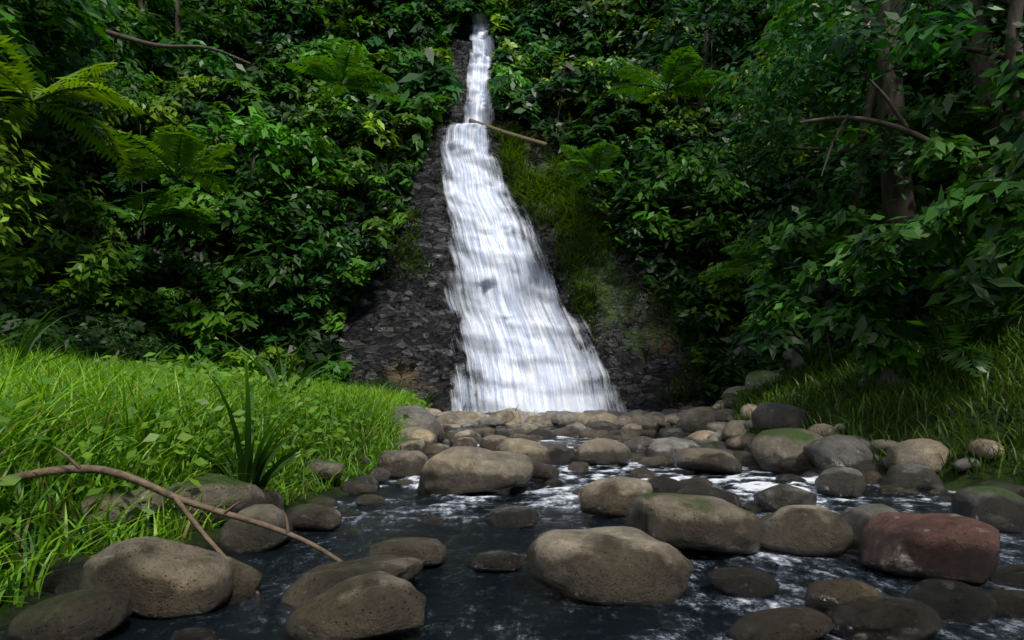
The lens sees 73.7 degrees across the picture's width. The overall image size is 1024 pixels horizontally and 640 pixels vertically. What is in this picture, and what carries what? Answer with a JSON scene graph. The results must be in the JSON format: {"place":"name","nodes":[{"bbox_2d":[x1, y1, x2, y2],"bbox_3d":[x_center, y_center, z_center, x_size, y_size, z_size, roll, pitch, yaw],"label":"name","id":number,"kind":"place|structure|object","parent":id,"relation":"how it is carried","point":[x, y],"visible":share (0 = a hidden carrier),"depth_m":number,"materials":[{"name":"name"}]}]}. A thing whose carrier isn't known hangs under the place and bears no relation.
{"place":"outdoors","nodes":[
{"label":"outdoors","id":0,"kind":"place"},
{"bbox_2d":[0,433,1023,639],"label":"stream water","id":1,"kind":"structure","parent":0,"point":[465,600],"depth_m":2.90,"materials":[{"name":"liquid"}]},
{"bbox_2d":[0,1,1023,626],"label":"valley ground","id":2,"kind":"structure","parent":0,"point":[954,481],"depth_m":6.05,"materials":[{"name":"green plant"}]},
{"bbox_2d":[0,446,341,593],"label":"dead branch","id":3,"kind":"object","parent":2,"relation":"on","point":[180,501],"visible":0.73,"depth_m":2.77,"materials":[{"name":"brown wood"}]},
{"bbox_2d":[0,338,430,557],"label":"bank weeds","id":4,"kind":"object","parent":2,"relation":"on","point":[238,416],"visible":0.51,"depth_m":4.75,"materials":[{"name":"green plant"}]},
{"bbox_2d":[119,14,819,412],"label":"rock cliff","id":5,"kind":"structure","parent":2,"relation":"on","point":[413,326],"depth_m":21.56,"materials":[{"name":"grey stone"}]},
{"bbox_2d":[468,118,547,146],"bbox_3d":[-0.175,-7.026,25.600,3.039,1.368,0.180,-2,-7,13],"label":"fallen branch","id":6,"kind":"object","parent":5,"relation":"on","point":[525,138],"visible":0.92,"depth_m":25.48,"materials":[{"name":"brown wood"}]},
{"bbox_2d":[443,15,609,411],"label":"waterfall","id":7,"kind":"structure","parent":5,"relation":"on","point":[486,339],"depth_m":21.93,"materials":[{"name":"liquid"}]},
{"bbox_2d":[450,12,605,412],"bbox_3d":[0.712,-6.743,27.640,7.001,21.750,14.939,0,-7,0],"label":"waterfall spray","id":8,"kind":"object","parent":7,"relation":"on","point":[557,387],"visible":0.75,"depth_m":22.02,"materials":[{"name":"liquid"}]},
{"bbox_2d":[382,110,740,403],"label":"cliff grass tufts","id":9,"kind":"object","parent":5,"relation":"on","point":[529,198],"visible":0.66,"depth_m":22.98,"materials":[{"name":"green plant"}]},
{"bbox_2d":[0,0,1023,376],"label":"fern","id":10,"kind":"object","parent":2,"relation":"on","point":[166,140],"depth_m":15.49,"materials":[{"name":"green plant"}]},
{"bbox_2d":[0,0,1023,374],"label":"trees","id":11,"kind":"object","parent":2,"relation":"on","point":[898,204],"visible":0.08,"depth_m":12.14,"materials":[{"name":"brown plant"}]},
{"bbox_2d":[0,0,1023,406],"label":"forest leaves","id":12,"kind":"object","parent":11,"relation":"attached to","point":[542,60],"visible":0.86,"depth_m":19.77,"materials":[{"name":"green plant"}]},
{"bbox_2d":[8,339,1023,639],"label":"river boulders","id":13,"kind":"object","parent":2,"relation":"on","point":[638,559],"visible":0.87,"depth_m":3.20,"materials":[{"name":"stone"}]},
{"bbox_2d":[105,29,1005,312],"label":"branches","id":14,"kind":"object","parent":2,"relation":"on","point":[905,129],"visible":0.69,"depth_m":10.49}
]}

